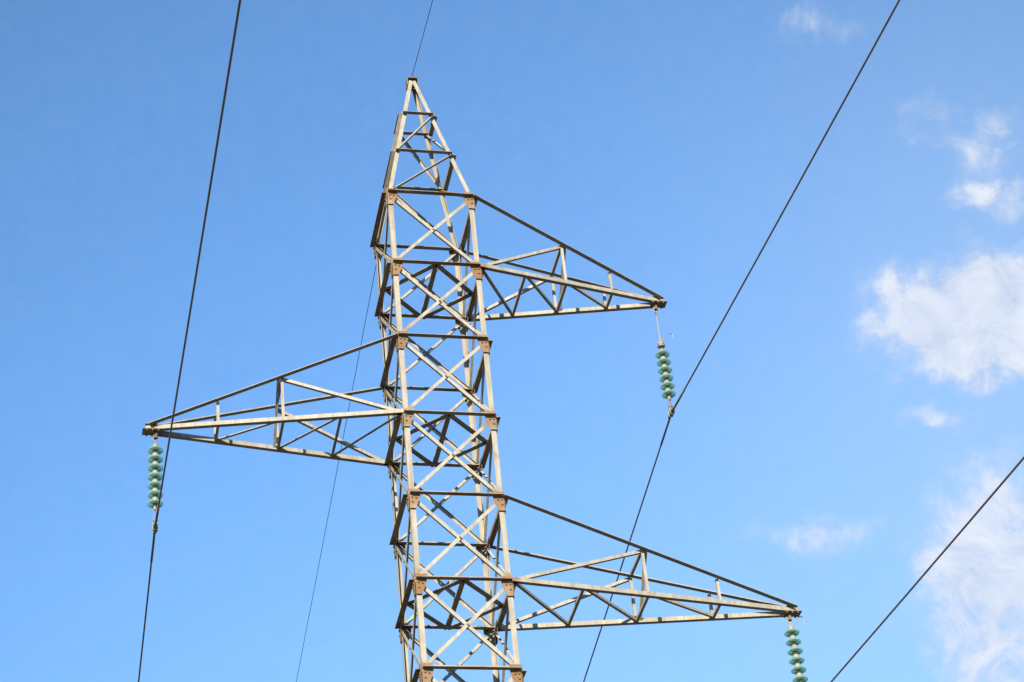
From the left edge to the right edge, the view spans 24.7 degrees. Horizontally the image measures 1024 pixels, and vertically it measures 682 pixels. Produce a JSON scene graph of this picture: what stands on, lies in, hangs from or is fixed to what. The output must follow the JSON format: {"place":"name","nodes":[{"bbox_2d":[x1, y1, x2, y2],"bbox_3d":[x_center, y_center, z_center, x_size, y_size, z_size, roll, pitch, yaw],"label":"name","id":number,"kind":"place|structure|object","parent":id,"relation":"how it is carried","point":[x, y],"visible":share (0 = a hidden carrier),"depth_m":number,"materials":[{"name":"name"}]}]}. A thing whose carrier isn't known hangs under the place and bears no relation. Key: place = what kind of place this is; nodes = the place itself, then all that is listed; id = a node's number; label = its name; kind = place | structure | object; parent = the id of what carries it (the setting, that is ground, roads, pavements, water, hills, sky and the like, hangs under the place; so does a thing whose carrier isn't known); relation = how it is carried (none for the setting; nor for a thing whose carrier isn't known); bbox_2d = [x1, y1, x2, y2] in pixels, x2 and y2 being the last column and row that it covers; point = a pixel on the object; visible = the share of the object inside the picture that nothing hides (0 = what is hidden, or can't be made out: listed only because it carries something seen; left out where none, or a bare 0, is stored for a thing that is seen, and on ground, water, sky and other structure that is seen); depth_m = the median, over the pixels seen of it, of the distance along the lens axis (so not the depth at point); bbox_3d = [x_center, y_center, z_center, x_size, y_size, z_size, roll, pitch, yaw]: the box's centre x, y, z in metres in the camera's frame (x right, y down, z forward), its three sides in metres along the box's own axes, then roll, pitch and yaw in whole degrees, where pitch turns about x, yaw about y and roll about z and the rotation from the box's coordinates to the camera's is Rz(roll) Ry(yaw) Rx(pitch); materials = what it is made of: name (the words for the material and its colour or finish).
{"place":"outdoors","nodes":[
{"label":"outdoors","id":0,"kind":"place"},
{"bbox_2d":[372,113,513,681],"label":"pylon bracing","id":1,"kind":"object","parent":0,"point":[403,204],"visible":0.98,"depth_m":33.19,"materials":[{"name":"grey metal"}]},
{"bbox_2d":[370,111,526,681],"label":"pylon horizontals","id":2,"kind":"object","parent":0,"point":[461,581],"visible":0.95,"depth_m":33.48,"materials":[{"name":"grey metal"}]},
{"bbox_2d":[388,247,522,681],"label":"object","id":3,"kind":"object","parent":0,"point":[421,588],"visible":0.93,"depth_m":32.26,"materials":[{"name":"metal"}]},
{"bbox_2d":[214,245,721,624],"bbox_3d":[-0.789,1.141,33.533,6.905,6.153,1.370,3,-37,-12],"label":"pylon cross arm bracing","id":4,"kind":"object","parent":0,"point":[640,553],"visible":0.99,"depth_m":32.80,"materials":[{"name":"grey metal"}]},
{"bbox_2d":[142,77,801,681],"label":"pylon gusset plates","id":5,"kind":"object","parent":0,"point":[488,419],"visible":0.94,"depth_m":32.66,"materials":[{"name":"metal"}]},
{"bbox_2d":[145,75,798,681],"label":"pylon bolts","id":6,"kind":"object","parent":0,"point":[453,453],"visible":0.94,"depth_m":32.54,"materials":[{"name":"metal"}]},
{"bbox_2d":[147,350,807,681],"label":"insulator glass discs","id":7,"kind":"object","parent":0,"point":[663,394],"visible":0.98,"depth_m":32.17,"materials":[{"name":"green glass"}]},
{"bbox_2d":[152,344,802,680],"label":"insulator cement","id":8,"kind":"object","parent":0,"point":[659,346],"visible":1,"depth_m":32.22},
{"bbox_2d":[0,0,1023,681],"label":"sky","id":9,"kind":"structure","parent":0,"point":[859,398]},
{"label":"ground","id":10,"kind":"structure","parent":0,"visible":0},
{"bbox_2d":[376,80,519,681],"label":"pylon legs","id":11,"kind":"object","parent":10,"relation":"on","point":[416,91],"visible":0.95,"depth_m":33.45,"materials":[{"name":"grey metal"}]},
{"bbox_2d":[296,0,432,681],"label":"earth wire","id":12,"kind":"object","parent":11,"relation":"attached to","point":[353,383],"visible":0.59,"depth_m":42.95,"materials":[{"name":"metal"}]},
{"bbox_2d":[145,195,797,631],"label":"pylon cross arms","id":13,"kind":"object","parent":11,"relation":"attached to","point":[595,287],"visible":0.97,"depth_m":32.66},
{"bbox_2d":[152,307,804,681],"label":"insulator caps and fittings","id":14,"kind":"object","parent":13,"relation":"hanging from","point":[670,413],"visible":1,"depth_m":32.37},
{"bbox_2d":[138,0,1023,681],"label":"conductors","id":15,"kind":"object","parent":14,"relation":"hanging from","point":[672,410],"visible":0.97,"depth_m":28.33,"materials":[{"name":"metal"}]}
]}

